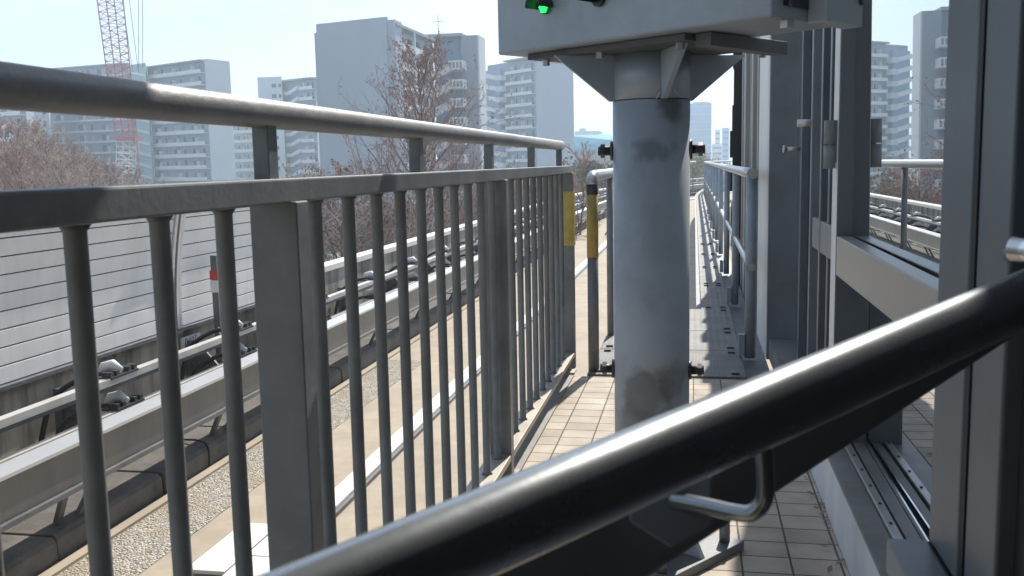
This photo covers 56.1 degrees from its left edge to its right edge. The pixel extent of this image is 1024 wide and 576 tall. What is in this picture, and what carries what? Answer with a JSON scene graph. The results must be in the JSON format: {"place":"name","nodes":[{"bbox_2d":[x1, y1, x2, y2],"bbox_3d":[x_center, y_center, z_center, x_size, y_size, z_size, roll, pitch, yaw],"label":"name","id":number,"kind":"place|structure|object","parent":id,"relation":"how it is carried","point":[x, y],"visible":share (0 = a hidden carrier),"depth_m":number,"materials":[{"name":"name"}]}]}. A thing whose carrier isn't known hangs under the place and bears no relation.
{"place":"outdoors","nodes":[
{"label":"outdoors","id":0,"kind":"place"},
{"bbox_2d":[57,360,420,575],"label":"gravel","id":1,"kind":"structure","parent":0,"point":[139,547],"depth_m":6.37,"materials":[{"name":"grey gravel"}]},
{"bbox_2d":[0,0,733,163],"label":"sky","id":2,"kind":"structure","parent":0,"point":[259,38],"materials":[{"name":"white"}]},
{"bbox_2d":[58,191,772,575],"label":"guideway deck","id":3,"kind":"structure","parent":0,"point":[212,533],"depth_m":8.24,"materials":[{"name":"beige concrete"}]},
{"bbox_2d":[1,534,57,575],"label":"curb block","id":4,"kind":"structure","parent":3,"relation":"on","point":[29,555],"depth_m":5.42,"materials":[{"name":"grey concrete"}]},
{"bbox_2d":[1,472,162,560],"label":"curb block","id":5,"kind":"structure","parent":3,"relation":"on","point":[130,494],"depth_m":6.11,"materials":[{"name":"grey concrete"}]},
{"bbox_2d":[116,427,228,493],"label":"curb block","id":6,"kind":"structure","parent":3,"relation":"on","point":[196,455],"depth_m":7.19,"materials":[{"name":"grey concrete"}]},
{"bbox_2d":[184,439,209,465],"bbox_3d":[-2.411,1.248,7.349,0.314,0.180,0.041,4,9,34],"label":"loose cable","id":7,"kind":"object","parent":6,"relation":"hanging from","point":[205,443],"visible":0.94,"depth_m":7.29,"materials":[{"name":"black plastic"}]},
{"bbox_2d":[192,523,267,575],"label":"cover slab","id":8,"kind":"structure","parent":3,"relation":"on","point":[218,559],"depth_m":5.44,"materials":[{"name":"concrete"}]},
{"bbox_2d":[199,394,261,442],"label":"curb block","id":9,"kind":"structure","parent":3,"relation":"on","point":[252,418],"depth_m":8.13,"materials":[{"name":"grey concrete"}]},
{"bbox_2d":[222,556,269,575],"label":"cover slab","id":10,"kind":"structure","parent":3,"relation":"on","point":[260,565],"depth_m":5.27,"materials":[{"name":"concrete"}]},
{"bbox_2d":[252,536,268,556],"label":"cover slab","id":11,"kind":"structure","parent":3,"relation":"on","point":[260,549],"depth_m":5.52,"materials":[{"name":"concrete"}]},
{"bbox_2d":[329,368,341,389],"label":"curb block","id":12,"kind":"structure","parent":3,"relation":"on","point":[335,376],"depth_m":9.91,"materials":[{"name":"grey concrete"}]},
{"bbox_2d":[0,184,703,532],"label":"guide beam","id":13,"kind":"structure","parent":3,"relation":"on","point":[39,479],"depth_m":6.23,"materials":[{"name":"metal"}]},
{"bbox_2d":[0,178,703,457],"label":"parapet wall","id":14,"kind":"structure","parent":3,"relation":"on","point":[13,440],"depth_m":8.23,"materials":[{"name":"concrete"}]},
{"bbox_2d":[0,207,254,391],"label":"noise barrier","id":15,"kind":"object","parent":14,"relation":"on","point":[35,337],"visible":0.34,"depth_m":7.55,"materials":[{"name":"grey metal"}]},
{"bbox_2d":[180,332,200,348],"bbox_3d":[-2.985,0.496,8.918,0.014,0.120,0.340,0,8,11],"label":"number plate","id":16,"kind":"object","parent":14,"relation":"attached to","point":[184,342],"visible":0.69,"depth_m":8.84,"materials":[{"name":"white metal"}]},
{"bbox_2d":[209,255,222,363],"bbox_3d":[-2.763,0.320,9.070,0.075,1.250,0.206,-7,9,-36],"label":"marker post","id":17,"kind":"object","parent":14,"relation":"attached to","point":[213,272],"visible":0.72,"depth_m":9.08,"materials":[{"name":"metal"}]},
{"bbox_2d":[329,346,375,382],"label":"curb block","id":18,"kind":"structure","parent":3,"relation":"on","point":[339,360],"depth_m":10.67,"materials":[{"name":"grey concrete"}]},
{"bbox_2d":[360,330,399,352],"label":"curb block","id":19,"kind":"structure","parent":3,"relation":"on","point":[393,340],"depth_m":11.77,"materials":[{"name":"grey concrete"}]},
{"bbox_2d":[37,191,723,575],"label":"edge strip","id":20,"kind":"object","parent":3,"relation":"on","point":[59,567],"visible":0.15,"depth_m":6.57,"materials":[{"name":"beige concrete"}]},
{"bbox_2d":[387,315,419,339],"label":"curb block","id":21,"kind":"structure","parent":3,"relation":"on","point":[414,326],"depth_m":12.72,"materials":[{"name":"grey concrete"}]},
{"bbox_2d":[409,304,450,326],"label":"curb block","id":22,"kind":"structure","parent":3,"relation":"on","point":[433,314],"depth_m":13.79,"materials":[{"name":"grey concrete"}]},
{"bbox_2d":[429,294,466,313],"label":"curb block","id":23,"kind":"structure","parent":3,"relation":"on","point":[463,300],"depth_m":15.15,"materials":[{"name":"grey concrete"}]},
{"bbox_2d":[446,284,478,297],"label":"curb block","id":24,"kind":"structure","parent":3,"relation":"on","point":[463,288],"depth_m":16.29,"materials":[{"name":"grey concrete"}]},
{"bbox_2d":[335,192,731,516],"bbox_3d":[11.097,-4.187,47.922,6.762,0.049,87.922,2,8,21],"label":"white duct","id":25,"kind":"object","parent":3,"relation":"on","point":[344,493],"visible":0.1,"depth_m":7.71,"materials":[{"name":"metal"}]},
{"bbox_2d":[695,190,769,379],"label":"walkway beam","id":26,"kind":"structure","parent":3,"relation":"on","point":[757,365],"depth_m":8.06,"materials":[{"name":"metal"}]},
{"bbox_2d":[586,161,695,371],"bbox_3d":[4.300,-2.687,25.329,0.537,1.252,40.382,0,8,12],"label":"walkway railing","id":27,"kind":"object","parent":26,"relation":"on","point":[594,177],"visible":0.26,"depth_m":5.72,"materials":[{"name":"grey metal"}]},
{"bbox_2d":[587,349,746,379],"bbox_3d":[0.969,0.465,5.985,0.920,0.034,0.778,0,8,11],"label":"walkway plate","id":28,"kind":"object","parent":26,"relation":"on","point":[723,364],"visible":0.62,"depth_m":5.92,"materials":[{"name":"metal"}]},
{"bbox_2d":[600,331,737,350],"bbox_3d":[1.112,0.365,6.735,0.920,0.034,0.738,0,8,11],"label":"walkway plate","id":29,"kind":"object","parent":26,"relation":"on","point":[715,340],"visible":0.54,"depth_m":6.64,"materials":[{"name":"metal"}]},
{"bbox_2d":[697,211,706,213],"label":"walkway plate","id":30,"kind":"object","parent":26,"relation":"on","point":[701,212],"visible":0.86,"depth_m":22.87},
{"bbox_2d":[697,214,707,218],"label":"walkway plate","id":31,"kind":"object","parent":26,"relation":"on","point":[701,216],"visible":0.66,"depth_m":21.26,"materials":[{"name":"grey metal"}]},
{"bbox_2d":[697,218,708,222],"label":"walkway plate","id":32,"kind":"object","parent":26,"relation":"on","point":[705,220],"visible":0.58,"depth_m":19.82,"materials":[{"name":"grey metal"}]},
{"bbox_2d":[697,223,709,228],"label":"walkway plate","id":33,"kind":"object","parent":26,"relation":"on","point":[703,225],"visible":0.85,"depth_m":18.20,"materials":[{"name":"grey metal"}]},
{"bbox_2d":[697,229,711,235],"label":"walkway plate","id":34,"kind":"object","parent":26,"relation":"on","point":[705,232],"visible":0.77,"depth_m":16.57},
{"bbox_2d":[698,235,713,243],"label":"walkway plate","id":35,"kind":"object","parent":26,"relation":"on","point":[702,239],"visible":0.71,"depth_m":14.95,"materials":[{"name":"metal"}]},
{"bbox_2d":[698,244,716,253],"bbox_3d":[2.746,-0.546,13.515,0.240,0.034,1.588,0,8,11],"label":"walkway plate","id":36,"kind":"object","parent":26,"relation":"on","point":[706,248],"visible":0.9,"depth_m":13.45,"materials":[{"name":"metal"}]},
{"bbox_2d":[699,254,719,267],"bbox_3d":[2.450,-0.338,11.956,0.240,0.034,1.588,0,8,11],"label":"walkway plate","id":37,"kind":"object","parent":26,"relation":"on","point":[709,260],"visible":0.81,"depth_m":11.85,"materials":[{"name":"metal"}]},
{"bbox_2d":[699,267,723,284],"bbox_3d":[2.154,-0.130,10.398,0.240,0.034,1.588,0,8,11],"label":"walkway plate","id":38,"kind":"object","parent":26,"relation":"on","point":[711,276],"visible":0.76,"depth_m":10.30,"materials":[{"name":"metal"}]},
{"bbox_2d":[689,309,734,330],"bbox_3d":[1.278,0.248,7.612,0.920,0.034,1.038,0,8,11],"label":"walkway plate","id":39,"kind":"object","parent":26,"relation":"on","point":[711,319],"visible":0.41,"depth_m":7.49,"materials":[{"name":"metal"}]},
{"bbox_2d":[700,285,729,308],"bbox_3d":[1.858,0.077,8.839,0.240,0.034,1.588,0,8,11],"label":"walkway plate","id":40,"kind":"object","parent":26,"relation":"on","point":[713,296],"visible":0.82,"depth_m":8.74,"materials":[{"name":"metal"}]},
{"bbox_2d":[704,160,757,357],"bbox_3d":[7.433,-3.778,33.095,2.044,1.194,56.039,1,8,14],"label":"pipe railing","id":41,"kind":"object","parent":26,"relation":"on","point":[716,180],"visible":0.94,"depth_m":8.21,"materials":[{"name":"metal"}]},
{"bbox_2d":[730,36,764,355],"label":"side wall","id":42,"kind":"structure","parent":26,"relation":"attached to","point":[744,142],"depth_m":8.98,"materials":[{"name":"grey metal"}]},
{"bbox_2d":[757,31,800,358],"bbox_3d":[1.797,-0.855,6.397,0.237,2.520,0.950,0,8,11],"label":"door post","id":43,"kind":"object","parent":26,"relation":"on","point":[778,190],"depth_m":6.00,"materials":[{"name":"grey metal"}]},
{"bbox_2d":[810,470,849,574],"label":"platform base","id":44,"kind":"object","parent":3,"relation":"on","point":[831,526],"depth_m":3.61,"materials":[{"name":"concrete"}]},
{"bbox_2d":[522,376,849,575],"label":"platform floor","id":45,"kind":"structure","parent":44,"relation":"on","point":[788,534],"depth_m":3.42,"materials":[{"name":"tile"}]},
{"bbox_2d":[514,374,573,470],"bbox_3d":[-0.763,1.254,0.116,0.148,0.008,11.417,0,8,11],"label":"platform edging","id":46,"kind":"object","parent":45,"relation":"on","point":[524,451],"visible":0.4,"depth_m":4.59,"materials":[{"name":"white concrete"}]},
{"bbox_2d":[0,61,576,575],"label":"platform railing","id":47,"kind":"object","parent":46,"relation":"on","point":[292,339],"visible":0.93,"depth_m":1.82,"materials":[{"name":"steel"},{"name":"grey paint"}]},
{"bbox_2d":[528,32,787,575],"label":"support column","id":48,"kind":"structure","parent":45,"relation":"on","point":[650,88],"depth_m":2.88,"materials":[{"name":"metal"}]},
{"bbox_2d":[498,0,866,56],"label":"signal box","id":49,"kind":"object","parent":48,"relation":"on","point":[526,28],"visible":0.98,"depth_m":2.58,"materials":[{"name":"grey metal"}]},
{"bbox_2d":[784,0,808,9],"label":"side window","id":50,"kind":"structure","parent":49,"relation":"in","point":[802,4],"depth_m":2.36,"materials":[{"name":"glass"}]},
{"bbox_2d":[695,390,844,572],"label":"fallen leaves","id":51,"kind":"object","parent":45,"relation":"on","point":[829,568],"visible":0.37,"depth_m":3.32,"materials":[{"name":"brown plant"}]},
{"bbox_3d":[-0.121,0.036,-0.104,1.001,2.460,2.143,0,8,11],"label":"vestibule","id":52,"kind":"object","parent":45,"relation":"on","visible":0},
{"bbox_2d":[259,269,1023,575],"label":"handrail","id":53,"kind":"object","parent":52,"relation":"attached to","point":[651,477],"visible":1,"depth_m":0.51,"materials":[{"name":"metal"}]},
{"bbox_2d":[497,334,1016,575],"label":"sloping panel","id":54,"kind":"object","parent":52,"relation":"attached to","point":[624,546],"visible":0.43,"depth_m":0.68,"materials":[{"name":"black metal"}]},
{"bbox_2d":[886,0,1023,575],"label":"window frame","id":55,"kind":"object","parent":52,"relation":"attached to","point":[975,451],"visible":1,"depth_m":0.97,"materials":[{"name":"grey metal"}]},
{"bbox_2d":[1002,236,1023,262],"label":"grab bar","id":56,"kind":"object","parent":52,"relation":"attached to","point":[1013,251],"visible":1,"depth_m":0.85,"materials":[{"name":"silver metal"}]},
{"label":"cable trough","id":57,"kind":"object","parent":3,"relation":"on","visible":0},
{"bbox_2d":[38,359,144,441],"bbox_3d":[-3.057,0.971,6.983,0.520,0.905,0.559,0,8,11],"label":"rail bracket","id":58,"kind":"object","parent":57,"relation":"on","point":[114,401],"visible":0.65,"depth_m":6.94,"materials":[{"name":"black metal"}]},
{"bbox_2d":[180,320,256,380],"bbox_3d":[-2.706,0.724,8.834,0.520,0.905,0.559,0,8,11],"label":"rail bracket","id":59,"kind":"object","parent":57,"relation":"on","point":[202,362],"visible":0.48,"depth_m":8.81,"materials":[{"name":"black metal"}]},
{"bbox_2d":[326,294,331,319],"bbox_3d":[-2.354,0.477,10.685,0.520,0.905,0.559,0,8,11],"label":"rail bracket","id":60,"kind":"object","parent":57,"relation":"on","point":[328,315],"visible":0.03,"depth_m":10.80,"materials":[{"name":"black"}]},
{"bbox_2d":[334,271,373,314],"bbox_3d":[-2.002,0.231,12.536,0.520,0.905,0.559,0,8,11],"label":"rail bracket","id":61,"kind":"object","parent":57,"relation":"on","point":[340,305],"visible":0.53,"depth_m":12.47,"materials":[{"name":"black metal"}]},
{"bbox_2d":[385,257,417,291],"bbox_3d":[-1.651,-0.016,14.386,0.520,0.905,0.559,0,8,11],"label":"rail bracket","id":62,"kind":"object","parent":57,"relation":"on","point":[391,284],"visible":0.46,"depth_m":14.34,"materials":[{"name":"black metal"}]},
{"bbox_2d":[428,246,451,273],"bbox_3d":[-1.299,-0.263,16.237,0.520,0.905,0.559,0,8,11],"label":"rail bracket","id":63,"kind":"object","parent":57,"relation":"on","point":[447,264],"visible":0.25,"depth_m":16.19,"materials":[{"name":"black metal"}]},
{"bbox_2d":[447,239,477,261],"bbox_3d":[-0.947,-0.510,18.088,0.520,0.905,0.559,0,8,11],"label":"rail bracket","id":64,"kind":"object","parent":57,"relation":"on","point":[449,259],"visible":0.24,"depth_m":18.06,"materials":[{"name":"black metal"}]},
{"bbox_3d":[-3.761,1.464,3.282,0.520,0.905,0.559,0,8,11],"label":"rail bracket","id":65,"kind":"object","parent":57,"relation":"on","visible":0},
{"bbox_2d":[0,207,585,463],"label":"power rail","id":66,"kind":"object","parent":65,"relation":"attached to","point":[50,439],"depth_m":6.82,"materials":[{"name":"metal"}]},
{"bbox_2d":[0,181,703,432],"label":"power rail","id":67,"kind":"object","parent":65,"relation":"attached to","point":[22,416],"visible":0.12,"depth_m":7.06,"materials":[{"name":"metal"}]},
{"bbox_2d":[434,186,522,225],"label":"leafy tree","id":68,"kind":"object","parent":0,"point":[459,210],"visible":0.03,"depth_m":91.29,"materials":[{"name":"brown plant"}]},
{"bbox_2d":[325,164,731,261],"bbox_3d":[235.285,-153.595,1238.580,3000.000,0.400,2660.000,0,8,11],"label":"ground","id":69,"kind":"structure","parent":0,"point":[329,252],"depth_m":128.14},
{"bbox_2d":[0,109,35,184],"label":"apartment block","id":70,"kind":"structure","parent":69,"relation":"on","point":[13,115],"depth_m":229.17,"materials":[{"name":"grey"}]},
{"bbox_2d":[0,114,40,189],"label":"bare tree","id":71,"kind":"object","parent":69,"relation":"on","point":[5,168],"visible":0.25,"depth_m":54.37,"materials":[{"name":"brown plant"}]},
{"bbox_2d":[0,115,55,187],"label":"bare tree","id":72,"kind":"object","parent":69,"relation":"on","point":[10,128],"visible":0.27,"depth_m":58.09,"materials":[{"name":"brown plant"}]},
{"bbox_2d":[0,138,74,189],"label":"bare tree","id":73,"kind":"object","parent":69,"relation":"on","point":[18,162],"visible":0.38,"depth_m":48.97,"materials":[{"name":"brown plant"}]},
{"bbox_2d":[0,113,81,189],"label":"bare tree","id":74,"kind":"object","parent":69,"relation":"on","point":[34,130],"visible":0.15,"depth_m":64.24,"materials":[{"name":"brown plant"}]},
{"bbox_2d":[34,112,55,182],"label":"apartment block","id":75,"kind":"structure","parent":69,"relation":"on","point":[47,118],"depth_m":246.67,"materials":[{"name":"grey concrete"}]},
{"bbox_2d":[0,115,92,188],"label":"bare tree","id":76,"kind":"object","parent":69,"relation":"on","point":[43,133],"visible":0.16,"depth_m":73.07,"materials":[{"name":"brown plant"}]},
{"bbox_2d":[5,128,103,188],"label":"bare tree","id":77,"kind":"object","parent":69,"relation":"on","point":[50,144],"visible":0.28,"depth_m":55.26,"materials":[{"name":"brown plant"}]},
{"bbox_2d":[13,151,120,188],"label":"bare tree","id":78,"kind":"object","parent":69,"relation":"on","point":[62,168],"visible":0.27,"depth_m":47.40,"materials":[{"name":"brown plant"}]},
{"bbox_2d":[42,150,114,184],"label":"bare tree","id":79,"kind":"object","parent":69,"relation":"on","point":[88,161],"visible":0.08,"depth_m":72.52,"materials":[{"name":"brown plant"}]},
{"bbox_2d":[41,138,119,186],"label":"bare tree","id":80,"kind":"object","parent":69,"relation":"on","point":[73,154],"visible":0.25,"depth_m":61.61,"materials":[{"name":"brown plant"}]},
{"bbox_2d":[55,151,130,186],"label":"bare tree","id":81,"kind":"object","parent":69,"relation":"on","point":[95,164],"visible":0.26,"depth_m":55.02,"materials":[{"name":"brown plant"}]},
{"bbox_2d":[52,62,138,185],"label":"apartment block","id":82,"kind":"structure","parent":69,"relation":"on","point":[96,133],"depth_m":264.43,"materials":[{"name":"grey concrete"}]},
{"bbox_2d":[75,159,137,185],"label":"bare tree","id":83,"kind":"object","parent":69,"relation":"on","point":[116,177],"visible":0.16,"depth_m":59.21,"materials":[{"name":"brown plant"}]},
{"bbox_2d":[97,0,142,184],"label":"crawler crane","id":84,"kind":"object","parent":69,"relation":"on","point":[129,138],"visible":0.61,"depth_m":161.56,"materials":[{"name":"red metal"}]},
{"bbox_2d":[111,165,166,184],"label":"bare tree","id":85,"kind":"object","parent":69,"relation":"on","point":[137,176],"visible":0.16,"depth_m":65.39,"materials":[{"name":"brown plant"}]},
{"bbox_2d":[131,63,154,183],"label":"stair tower","id":86,"kind":"structure","parent":69,"relation":"on","point":[145,149],"depth_m":251.45,"materials":[{"name":"grey concrete"}]},
{"bbox_2d":[146,59,235,182],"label":"apartment block","id":87,"kind":"structure","parent":69,"relation":"on","point":[187,152],"depth_m":244.90,"materials":[{"name":"grey concrete"}]},
{"bbox_2d":[233,126,253,179],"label":"apartment block","id":88,"kind":"structure","parent":69,"relation":"on","point":[243,148],"depth_m":300.43,"materials":[{"name":"grey concrete"}]},
{"bbox_2d":[257,76,286,177],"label":"apartment tower","id":89,"kind":"structure","parent":69,"relation":"on","point":[270,88],"depth_m":281.23,"materials":[{"name":"grey concrete"}]},
{"bbox_2d":[282,77,319,177],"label":"apartment block","id":90,"kind":"structure","parent":69,"relation":"on","point":[302,148],"depth_m":280.98,"materials":[{"name":"grey concrete"}]},
{"bbox_2d":[252,153,459,261],"bbox_3d":[-4.434,1.827,28.541,10.552,11.748,8.853,-4,8,-23],"label":"broad bare tree","id":91,"kind":"object","parent":69,"relation":"on","point":[335,234],"visible":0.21,"depth_m":28.33,"materials":[{"name":"brown plant"}]},
{"bbox_2d":[323,201,431,252],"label":"leafy tree","id":92,"kind":"object","parent":69,"relation":"on","point":[392,211],"visible":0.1,"depth_m":77.14,"materials":[{"name":"brown plant"}]},
{"bbox_2d":[314,15,486,239],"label":"apartment block","id":93,"kind":"structure","parent":69,"relation":"on","point":[352,53],"depth_m":147.45,"materials":[{"name":"grey concrete"}]},
{"bbox_2d":[293,28,542,260],"bbox_3d":[-2.113,-0.726,32.301,11.439,15.746,10.981,0,8,11],"label":"metasequoia tree","id":94,"kind":"object","parent":69,"relation":"on","point":[422,65],"visible":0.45,"depth_m":31.94,"materials":[{"name":"brown plant"}]},
{"bbox_2d":[427,158,584,226],"bbox_3d":[-0.024,0.407,39.476,10.146,11.576,8.329,-1,7,2],"label":"broad bare tree","id":95,"kind":"object","parent":69,"relation":"on","point":[474,196],"visible":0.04,"depth_m":38.46,"materials":[{"name":"brown plant"}]},
{"bbox_2d":[486,57,573,195],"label":"apartment block","id":96,"kind":"structure","parent":69,"relation":"on","point":[539,101],"depth_m":255.10,"materials":[{"name":"grey concrete"}]},
{"bbox_2d":[562,141,606,234],"bbox_3d":[2.427,1.331,30.468,4.170,11.947,3.378,3,9,30],"label":"sapling","id":97,"kind":"object","parent":69,"relation":"on","point":[580,186],"visible":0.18,"depth_m":29.86,"materials":[{"name":"brown plant"}]},
{"bbox_2d":[562,156,612,189],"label":"leafy tree","id":98,"kind":"object","parent":69,"relation":"on","point":[589,168],"visible":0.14,"depth_m":93.99,"materials":[{"name":"plant"}]},
{"bbox_2d":[573,165,612,192],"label":"leafy tree","id":99,"kind":"object","parent":69,"relation":"on","point":[580,190],"visible":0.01,"depth_m":109.35,"materials":[{"name":"plant"}]},
{"bbox_2d":[690,102,711,176],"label":"glass tower","id":100,"kind":"structure","parent":69,"relation":"on","point":[700,121],"depth_m":503.62,"materials":[{"name":"glass"}]},
{"bbox_2d":[690,151,712,178],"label":"leafy tree","id":101,"kind":"object","parent":69,"relation":"on","point":[698,171],"visible":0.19,"depth_m":125.39,"materials":[{"name":"green plant"}]},
{"bbox_2d":[712,144,721,163],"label":"office building","id":102,"kind":"structure","parent":69,"relation":"on","point":[717,150],"depth_m":581.37,"materials":[{"name":"white concrete"}]},
{"bbox_2d":[514,182,542,207],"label":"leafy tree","id":103,"kind":"object","parent":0,"point":[529,192],"visible":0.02,"depth_m":80.15,"materials":[{"name":"brown plant"}]},
{"bbox_2d":[575,128,602,134],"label":"white building","id":104,"kind":"structure","parent":0,"point":[582,131],"depth_m":475.86,"materials":[{"name":"white concrete"}]},
{"bbox_2d":[574,134,612,155],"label":"sports hall","id":105,"kind":"structure","parent":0,"point":[595,142],"depth_m":327.93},
{"bbox_2d":[574,155,612,170],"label":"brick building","id":106,"kind":"structure","parent":0,"point":[599,159],"depth_m":315.45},
{"bbox_2d":[715,129,719,143],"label":"office building","id":107,"kind":"structure","parent":0,"point":[717,136],"depth_m":618.83,"materials":[{"name":"white concrete"}]},
{"bbox_2d":[722,128,728,164],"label":"office building","id":108,"kind":"structure","parent":0,"point":[725,143],"depth_m":541.38,"materials":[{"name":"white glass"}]},
{"bbox_3d":[1.687,-0.269,-1.306,7.000,3.900,14.150,0,8,11],"label":"station building","id":109,"kind":"object","parent":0,"visible":0},
{"bbox_2d":[769,27,866,434],"bbox_3d":[1.508,-0.888,4.676,0.284,3.000,2.400,0,8,11],"label":"door bay","id":110,"kind":"object","parent":109,"relation":"attached to","point":[816,108],"depth_m":4.75,"materials":[{"name":"metal"}]},
{"bbox_2d":[811,0,948,575],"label":"glass screen","id":111,"kind":"object","parent":109,"relation":"attached to","point":[884,140],"visible":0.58,"depth_m":2.83,"materials":[{"name":"glass"}]}
]}

